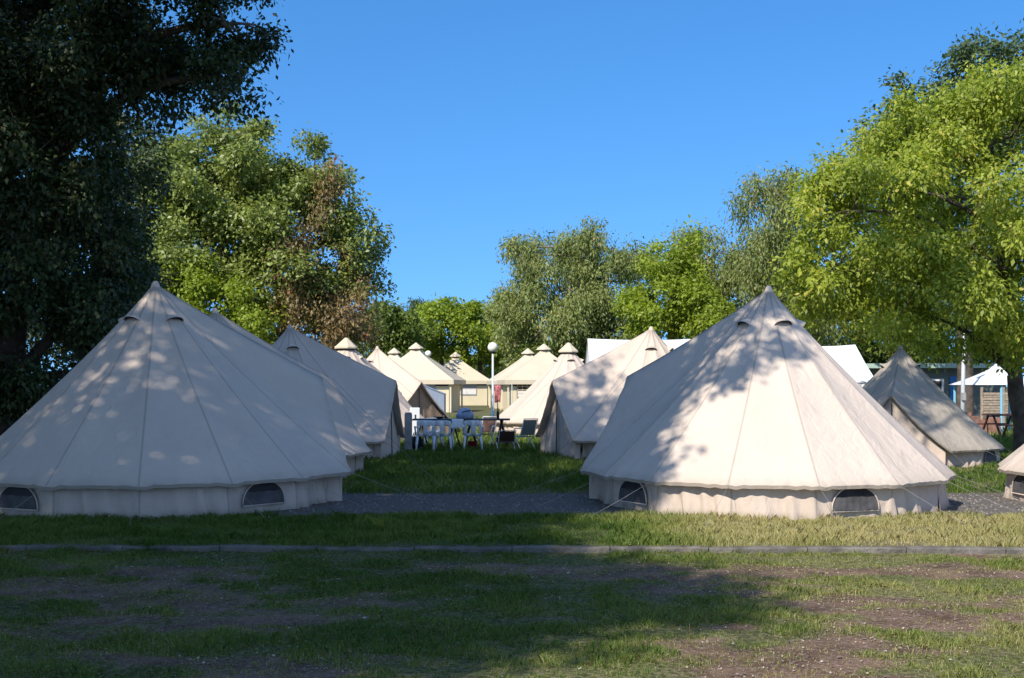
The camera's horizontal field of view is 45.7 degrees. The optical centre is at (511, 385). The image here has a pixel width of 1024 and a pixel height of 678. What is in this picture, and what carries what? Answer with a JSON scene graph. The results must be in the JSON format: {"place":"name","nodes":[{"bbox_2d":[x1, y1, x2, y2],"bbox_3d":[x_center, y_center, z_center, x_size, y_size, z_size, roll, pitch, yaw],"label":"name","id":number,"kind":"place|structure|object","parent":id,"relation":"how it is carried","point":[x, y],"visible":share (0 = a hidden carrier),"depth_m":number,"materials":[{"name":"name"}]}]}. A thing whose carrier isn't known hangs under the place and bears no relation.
{"place":"outdoors","nodes":[
{"label":"outdoors","id":0,"kind":"place"},
{"bbox_2d":[0,387,1023,677],"bbox_3d":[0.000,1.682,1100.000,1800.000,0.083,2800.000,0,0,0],"label":"ground","id":1,"kind":"structure","parent":0,"point":[906,619],"depth_m":9.43,"materials":[{"name":"soil"}]},
{"bbox_2d":[0,107,190,370],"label":"evergreen tree","id":2,"kind":"object","parent":1,"relation":"on","point":[70,360],"visible":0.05,"depth_m":32.14,"materials":[{"name":"green plant"}]},
{"bbox_2d":[0,0,293,435],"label":"evergreen tree","id":3,"kind":"object","parent":1,"relation":"on","point":[57,106],"visible":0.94,"depth_m":21.98,"materials":[{"name":"green plant"}]},
{"bbox_2d":[133,248,294,344],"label":"laurel shrub","id":4,"kind":"object","parent":1,"relation":"on","point":[202,286],"visible":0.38,"depth_m":41.60,"materials":[{"name":"green plant"}]},
{"bbox_2d":[0,281,441,524],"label":"bell tent","id":5,"kind":"object","parent":1,"relation":"on","point":[157,400],"visible":0.98,"depth_m":16.13,"materials":[{"name":"fabric"}]},
{"bbox_2d":[0,487,37,510],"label":"window","id":6,"kind":"structure","parent":5,"relation":"in","point":[10,497],"depth_m":15.25,"materials":[{"name":"fabric"}]},
{"bbox_2d":[242,483,284,506],"bbox_3d":[-3.235,1.395,15.885,0.018,0.327,0.693,0,0,41],"label":"window","id":7,"kind":"structure","parent":5,"relation":"in","point":[263,493],"depth_m":15.88,"materials":[{"name":"fabric"}]},
{"bbox_2d":[128,97,396,357],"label":"oak tree","id":8,"kind":"object","parent":1,"relation":"on","point":[259,209],"visible":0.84,"depth_m":43.68,"materials":[{"name":"green plant"}]},
{"bbox_2d":[209,308,420,485],"bbox_3d":[-5.324,0.157,22.235,7.592,3.153,7.536,0,0,-10],"label":"bell tent","id":9,"kind":"object","parent":1,"relation":"on","point":[355,447],"visible":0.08,"depth_m":22.71,"materials":[{"name":"fabric"}]},
{"bbox_2d":[272,325,480,460],"bbox_3d":[-5.056,0.157,28.159,7.592,3.153,7.536,0,0,34],"label":"bell tent","id":10,"kind":"object","parent":1,"relation":"on","point":[372,394],"visible":0.3,"depth_m":27.74,"materials":[{"name":"fabric"}]},
{"bbox_2d":[379,409,398,458],"bbox_3d":[-2.801,0.785,28.036,0.098,1.770,2.597,0,0,4],"label":"door","id":11,"kind":"structure","parent":10,"relation":"in","point":[391,433],"depth_m":28.03,"materials":[{"name":"fabric"}]},
{"bbox_2d":[335,338,429,440],"bbox_3d":[-5.180,0.095,37.631,5.266,3.170,5.188,0,0,30],"label":"bell tent","id":12,"kind":"object","parent":1,"relation":"on","point":[347,347],"visible":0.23,"depth_m":37.48,"materials":[{"name":"fabric"}]},
{"bbox_2d":[387,348,400,361],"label":"safari lodge","id":13,"kind":"structure","parent":1,"relation":"on","point":[394,355],"depth_m":85.68,"materials":[{"name":"grey fabric"}]},
{"bbox_2d":[366,296,431,323],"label":"broadleaf tree","id":14,"kind":"object","parent":1,"relation":"on","point":[413,303],"visible":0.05,"depth_m":159.55,"materials":[{"name":"green plant"}]},
{"bbox_2d":[357,296,442,357],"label":"broadleaf tree","id":15,"kind":"object","parent":1,"relation":"on","point":[402,335],"visible":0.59,"depth_m":97.85,"materials":[{"name":"green plant"}]},
{"bbox_2d":[404,412,411,450],"bbox_3d":[-2.609,1.161,30.600,0.190,0.978,0.190,0,0,-6],"label":"concrete post","id":16,"kind":"object","parent":1,"relation":"on","point":[408,429],"visible":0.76,"depth_m":30.51,"materials":[{"name":"grey concrete"}]},
{"bbox_2d":[366,346,451,433],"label":"bell tent","id":17,"kind":"object","parent":1,"relation":"on","point":[381,361],"visible":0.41,"depth_m":40.62,"materials":[{"name":"fabric"}]},
{"bbox_2d":[408,386,448,433],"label":"door","id":18,"kind":"structure","parent":17,"relation":"in","point":[427,412],"depth_m":40.43,"materials":[{"name":"beige fabric"}]},
{"bbox_2d":[410,408,419,436],"bbox_3d":[-2.879,1.150,35.994,0.260,1.000,0.312,0,0,-11],"label":"white cabinet","id":19,"kind":"object","parent":1,"relation":"on","point":[415,412],"visible":0.48,"depth_m":35.85,"materials":[{"name":"white metal"}]},
{"bbox_2d":[412,432,424,449],"bbox_3d":[-2.423,1.424,30.900,0.426,0.461,0.308,0,0,-11],"label":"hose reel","id":20,"kind":"object","parent":1,"relation":"on","point":[420,442],"visible":0.65,"depth_m":30.78,"materials":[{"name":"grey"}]},
{"bbox_2d":[414,420,434,450],"bbox_3d":[-2.187,1.256,30.573,0.558,0.795,0.566,0,0,-7],"label":"plastic chair","id":21,"kind":"object","parent":1,"relation":"on","point":[425,424],"visible":0.93,"depth_m":30.35,"materials":[{"name":"white"}]},
{"bbox_2d":[395,343,465,411],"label":"safari lodge","id":22,"kind":"structure","parent":1,"relation":"on","point":[418,364],"depth_m":76.53,"materials":[{"name":"grey fabric"}]},
{"bbox_2d":[425,384,434,388],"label":"window","id":23,"kind":"structure","parent":22,"relation":"in","point":[430,385],"depth_m":75.52,"materials":[{"name":"grey glass"}]},
{"bbox_2d":[424,426,444,445],"bbox_3d":[-2.086,1.256,32.426,0.558,0.795,0.566,0,0,-11],"label":"plastic chair","id":24,"kind":"object","parent":1,"relation":"on","point":[438,431],"visible":0.26,"depth_m":32.59,"materials":[{"name":"white"}]},
{"bbox_2d":[424,384,445,417],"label":"ridge tent","id":25,"kind":"object","parent":1,"relation":"on","point":[439,397],"visible":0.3,"depth_m":41.16,"materials":[{"name":"white fabric"}]},
{"bbox_2d":[412,418,459,446],"bbox_3d":[-1.931,1.258,31.500,1.276,0.800,0.750,0,0,0],"label":"folding table","id":26,"kind":"object","parent":1,"relation":"on","point":[432,419],"visible":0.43,"depth_m":31.58,"materials":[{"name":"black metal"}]},
{"bbox_2d":[452,419,462,428],"bbox_3d":[-1.392,0.983,31.111,0.303,0.271,0.044,0,0,0],"label":"cloth","id":27,"kind":"object","parent":26,"relation":"hanging from","point":[456,423],"visible":0.9,"depth_m":31.11,"materials":[{"name":"blue fabric"}]},
{"bbox_2d":[432,420,454,450],"bbox_3d":[-1.720,1.256,30.473,0.559,0.795,0.566,0,0,5],"label":"plastic chair","id":28,"kind":"object","parent":1,"relation":"on","point":[441,423],"visible":0.91,"depth_m":30.26,"materials":[{"name":"white"}]},
{"bbox_2d":[409,292,492,368],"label":"broadleaf tree","id":29,"kind":"object","parent":1,"relation":"on","point":[445,311],"visible":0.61,"depth_m":110.42,"materials":[{"name":"green plant"}]},
{"bbox_2d":[443,352,488,404],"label":"safari lodge","id":30,"kind":"structure","parent":1,"relation":"on","point":[475,389],"depth_m":101.78,"materials":[{"name":"grey fabric"}]},
{"bbox_2d":[463,384,476,394],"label":"window","id":31,"kind":"structure","parent":30,"relation":"in","point":[468,389],"depth_m":101.68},
{"bbox_2d":[434,346,504,389],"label":"hedge shrub","id":32,"kind":"object","parent":1,"relation":"on","point":[473,362],"depth_m":124.18,"materials":[{"name":"green plant"}]},
{"bbox_2d":[467,439,476,447],"bbox_3d":[-1.021,1.508,31.300,0.270,0.284,0.266,0,0,0],"label":"bucket","id":33,"kind":"object","parent":1,"relation":"on","point":[473,443],"visible":0.76,"depth_m":31.20,"materials":[{"name":"red plastic"}]},
{"bbox_2d":[462,420,483,449],"bbox_3d":[-0.981,1.256,30.573,0.559,0.795,0.566,0,0,-3],"label":"plastic chair","id":34,"kind":"object","parent":1,"relation":"on","point":[473,424],"visible":0.98,"depth_m":30.35,"materials":[{"name":"white"}]},
{"bbox_2d":[449,298,507,374],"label":"broadleaf tree","id":35,"kind":"object","parent":1,"relation":"on","point":[473,306],"visible":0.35,"depth_m":112.38,"materials":[{"name":"green plant"}]},
{"bbox_2d":[464,357,503,378],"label":"hedge shrub","id":36,"kind":"object","parent":1,"relation":"on","point":[485,374],"visible":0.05,"depth_m":119.33,"materials":[{"name":"green plant"}]},
{"bbox_2d":[475,416,496,446],"bbox_3d":[-0.695,1.244,32.777,0.486,0.828,0.608,0,0,20],"label":"garden chair","id":37,"kind":"object","parent":1,"relation":"on","point":[489,426],"visible":0.69,"depth_m":32.91,"materials":[{"name":"brown fabric"}]},
{"bbox_2d":[463,418,509,446],"bbox_3d":[-0.674,1.260,31.600,1.247,0.806,0.750,0,0,0],"label":"folding table","id":38,"kind":"object","parent":1,"relation":"on","point":[500,427],"visible":0.58,"depth_m":31.47,"materials":[{"name":"black metal"}]},
{"bbox_2d":[456,407,473,418],"bbox_3d":[-1.214,0.710,31.492,0.474,0.294,0.431,0,0,0],"label":"bag","id":39,"kind":"object","parent":38,"relation":"on","point":[465,413],"visible":1,"depth_m":31.36,"materials":[{"name":"blue fabric"}]},
{"bbox_2d":[488,342,497,417],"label":"lamp post","id":40,"kind":"object","parent":1,"relation":"on","point":[492,347],"visible":0.98,"depth_m":55.95,"materials":[{"name":"white metal"}]},
{"bbox_2d":[495,430,515,450],"bbox_3d":[-0.148,1.374,30.219,0.486,0.563,0.608,0,0,-8],"label":"garden chair","id":41,"kind":"object","parent":1,"relation":"on","point":[507,436],"visible":0.91,"depth_m":30.04,"materials":[{"name":"black fabric"}]},
{"bbox_2d":[487,348,534,408],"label":"safari lodge","id":42,"kind":"structure","parent":1,"relation":"on","point":[527,355],"depth_m":89.45,"materials":[{"name":"grey fabric"}]},
{"bbox_2d":[0,508,1023,552],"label":"grass","id":43,"kind":"structure","parent":1,"relation":"on","point":[311,527],"depth_m":13.65,"materials":[{"name":"green plant"}]},
{"bbox_2d":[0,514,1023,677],"bbox_3d":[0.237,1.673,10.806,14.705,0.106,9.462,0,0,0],"label":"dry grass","id":44,"kind":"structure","parent":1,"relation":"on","point":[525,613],"depth_m":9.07,"materials":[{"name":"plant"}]},
{"bbox_2d":[0,544,1023,554],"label":"kerb","id":45,"kind":"structure","parent":1,"relation":"on","point":[1000,550],"depth_m":12.40,"materials":[{"name":"concrete"}]},
{"bbox_2d":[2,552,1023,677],"bbox_3d":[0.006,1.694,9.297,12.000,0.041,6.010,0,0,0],"label":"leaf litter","id":46,"kind":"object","parent":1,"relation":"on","point":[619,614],"visible":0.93,"depth_m":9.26,"materials":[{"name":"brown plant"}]},
{"bbox_2d":[478,290,549,368],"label":"broadleaf tree","id":47,"kind":"object","parent":1,"relation":"on","point":[486,311],"visible":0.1,"depth_m":102.99,"materials":[{"name":"green plant"}]},
{"bbox_2d":[514,418,537,447],"bbox_3d":[0.337,1.244,31.129,0.486,0.828,0.608,0,0,-30],"label":"garden chair","id":48,"kind":"object","parent":1,"relation":"on","point":[528,427],"visible":0.85,"depth_m":30.98,"materials":[{"name":"grey fabric"}]},
{"bbox_2d":[497,344,556,409],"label":"safari lodge","id":49,"kind":"structure","parent":1,"relation":"on","point":[523,377],"depth_m":78.17,"materials":[{"name":"grey fabric"}]},
{"bbox_2d":[517,384,531,398],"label":"window","id":50,"kind":"structure","parent":49,"relation":"in","point":[521,388],"depth_m":77.48,"materials":[{"name":"white glass"}]},
{"bbox_2d":[496,343,584,435],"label":"bell tent","id":51,"kind":"object","parent":1,"relation":"on","point":[568,359],"visible":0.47,"depth_m":41.15,"materials":[{"name":"fabric"}]},
{"bbox_2d":[510,317,624,362],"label":"broadleaf tree","id":52,"kind":"object","parent":1,"relation":"on","point":[581,354],"visible":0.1,"depth_m":94.21,"materials":[{"name":"green plant"}]},
{"bbox_2d":[475,326,673,458],"bbox_3d":[3.228,0.157,29.107,7.592,3.153,7.536,0,0,14],"label":"bell tent","id":53,"kind":"object","parent":1,"relation":"on","point":[578,397],"visible":0.41,"depth_m":28.31,"materials":[{"name":"fabric"}]},
{"bbox_2d":[541,397,577,457],"bbox_3d":[1.070,0.785,28.453,0.098,1.770,2.597,0,0,-16],"label":"door","id":54,"kind":"structure","parent":53,"relation":"in","point":[556,435],"depth_m":28.46,"materials":[{"name":"fabric"}]},
{"bbox_2d":[487,213,666,365],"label":"broadleaf tree","id":55,"kind":"object","parent":1,"relation":"on","point":[585,287],"visible":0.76,"depth_m":93.50,"materials":[{"name":"green plant"}]},
{"bbox_2d":[585,339,689,363],"bbox_3d":[4.125,0.098,37.500,3.652,3.105,4.500,0,0,0],"label":"marquee","id":56,"kind":"object","parent":1,"relation":"on","point":[596,348],"visible":0.16,"depth_m":37.23,"materials":[{"name":"white fabric"}]},
{"bbox_2d":[610,214,743,339],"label":"broadleaf tree","id":57,"kind":"object","parent":1,"relation":"on","point":[693,308],"visible":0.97,"depth_m":46.97,"materials":[{"name":"green plant"}]},
{"bbox_2d":[401,415,1012,443],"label":"grass","id":58,"kind":"structure","parent":1,"relation":"on","point":[1005,438],"depth_m":37.26,"materials":[{"name":"green plant"}]},
{"bbox_2d":[658,217,784,309],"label":"broadleaf tree","id":59,"kind":"object","parent":1,"relation":"on","point":[727,285],"visible":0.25,"depth_m":55.32,"materials":[{"name":"green plant"}]},
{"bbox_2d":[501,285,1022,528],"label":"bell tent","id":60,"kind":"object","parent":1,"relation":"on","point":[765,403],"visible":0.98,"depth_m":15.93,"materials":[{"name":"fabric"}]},
{"bbox_2d":[618,481,646,504],"bbox_3d":[1.592,1.394,16.134,0.017,0.327,0.659,0,0,-29],"label":"window","id":61,"kind":"structure","parent":60,"relation":"in","point":[626,488],"depth_m":16.13,"materials":[{"name":"fabric"}]},
{"bbox_2d":[832,488,879,512],"bbox_3d":[4.244,1.394,15.011,0.658,0.327,0.017,0,0,-14],"label":"window","id":62,"kind":"structure","parent":60,"relation":"in","point":[846,500],"depth_m":15.01,"materials":[{"name":"fabric"}]},
{"bbox_2d":[715,157,851,345],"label":"acacia tree","id":63,"kind":"object","parent":1,"relation":"on","point":[763,241],"visible":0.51,"depth_m":49.58,"materials":[{"name":"green plant"}]},
{"bbox_2d":[822,345,872,386],"bbox_3d":[9.327,0.208,36.500,2.000,2.885,4.500,0,0,0],"label":"marquee","id":64,"kind":"object","parent":1,"relation":"on","point":[848,359],"visible":0.18,"depth_m":35.55,"materials":[{"name":"white fabric"}]},
{"bbox_2d":[747,229,1023,350],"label":"broadleaf tree","id":65,"kind":"object","parent":1,"relation":"on","point":[858,318],"visible":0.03,"depth_m":59.58,"materials":[{"name":"green plant"}]},
{"bbox_2d":[763,50,1023,449],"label":"broadleaf tree","id":66,"kind":"object","parent":1,"relation":"on","point":[913,163],"visible":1,"depth_m":27.53,"materials":[{"name":"green plant"}]},
{"bbox_2d":[817,315,1023,375],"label":"hedge shrub","id":67,"kind":"object","parent":1,"relation":"on","point":[877,354],"visible":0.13,"depth_m":56.13,"materials":[{"name":"green plant"}]},
{"bbox_2d":[832,18,1023,415],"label":"poplar tree","id":68,"kind":"object","parent":1,"relation":"on","point":[967,49],"visible":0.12,"depth_m":46.69,"materials":[{"name":"green plant"}]},
{"bbox_2d":[866,363,1005,422],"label":"long building","id":69,"kind":"structure","parent":1,"relation":"on","point":[943,379],"depth_m":51.89,"materials":[{"name":"white paint"}]},
{"bbox_2d":[931,379,943,391],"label":"window","id":70,"kind":"structure","parent":69,"relation":"in","point":[939,382],"depth_m":52.02,"materials":[{"name":"white glass"}]},
{"bbox_2d":[950,376,956,399],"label":"door","id":71,"kind":"structure","parent":69,"relation":"in","point":[953,379],"depth_m":51.96,"materials":[{"name":"blue paint"}]},
{"bbox_2d":[862,345,1012,468],"bbox_3d":[8.297,0.419,26.132,5.913,2.598,6.597,0,0,23],"label":"bell tent","id":72,"kind":"object","parent":1,"relation":"on","point":[902,388],"visible":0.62,"depth_m":25.00,"materials":[{"name":"fabric"}]},
{"bbox_2d":[883,397,945,463],"bbox_3d":[7.702,0.937,24.669,2.078,1.458,0.079,0,0,23],"label":"door","id":73,"kind":"structure","parent":72,"relation":"in","point":[895,410],"depth_m":24.54,"materials":[{"name":"fabric"}]},
{"bbox_2d":[985,451,996,462],"bbox_3d":[9.837,1.440,24.981,0.555,0.269,0.014,0,0,-45],"label":"window","id":74,"kind":"structure","parent":72,"relation":"in","point":[989,457],"depth_m":24.98,"materials":[{"name":"fabric"}]},
{"bbox_2d":[960,333,965,411],"bbox_3d":[14.891,-0.355,39.968,0.301,4.011,0.235,0,0,0],"label":"lighting pole","id":75,"kind":"object","parent":1,"relation":"on","point":[963,399],"visible":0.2,"depth_m":39.94,"materials":[{"name":"white metal"}]},
{"bbox_2d":[965,412,1000,433],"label":"brick steps","id":76,"kind":"structure","parent":1,"relation":"on","point":[988,428],"depth_m":40.27,"materials":[{"name":"brick"}]},
{"bbox_2d":[948,444,1023,507],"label":"bell tent","id":77,"kind":"object","parent":1,"relation":"on","point":[1011,466],"visible":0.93,"depth_m":17.63,"materials":[{"name":"fabric"}]},
{"bbox_2d":[1011,475,1023,494],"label":"window","id":78,"kind":"structure","parent":77,"relation":"in","point":[1017,487],"depth_m":17.43,"materials":[{"name":"fabric"}]},
{"bbox_2d":[949,364,1023,433],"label":"sun canopy","id":79,"kind":"object","parent":1,"relation":"on","point":[989,376],"visible":0.69,"depth_m":41.48,"materials":[{"name":"white fabric"}]},
{"bbox_2d":[980,387,1007,426],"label":"slat fence","id":80,"kind":"object","parent":1,"relation":"on","point":[989,401],"visible":0.45,"depth_m":45.98,"materials":[{"name":"brown wood"}]},
{"bbox_2d":[977,414,1012,437],"bbox_3d":[15.320,1.277,38.000,1.000,0.784,1.480,0,0,-9],"label":"picnic table","id":81,"kind":"object","parent":1,"relation":"on","point":[1007,424],"visible":0.67,"depth_m":37.83,"materials":[{"name":"red wood"}]},
{"bbox_2d":[0,541,1023,677],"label":"grass","id":82,"kind":"structure","parent":0,"point":[449,578],"depth_m":9.03,"materials":[{"name":"green plant"}]},
{"bbox_2d":[1,0,1023,386],"label":"sky","id":83,"kind":"structure","parent":0,"point":[468,124],"materials":[{"name":"blue"}]},
{"bbox_2d":[268,492,1023,516],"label":"gravel","id":84,"kind":"structure","parent":0,"point":[593,503],"depth_m":16.95,"materials":[{"name":"grey gravel"}]},
{"bbox_2d":[342,439,1014,493],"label":"grass","id":85,"kind":"structure","parent":0,"point":[399,472],"depth_m":22.28,"materials":[{"name":"green plant"}]},
{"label":"clothes line","id":86,"kind":"object","parent":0,"visible":0},
{"bbox_2d":[495,385,500,402],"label":"towel","id":87,"kind":"object","parent":86,"relation":"hanging from","point":[497,393],"visible":1,"depth_m":55.59,"materials":[{"name":"red fabric"}]}
]}

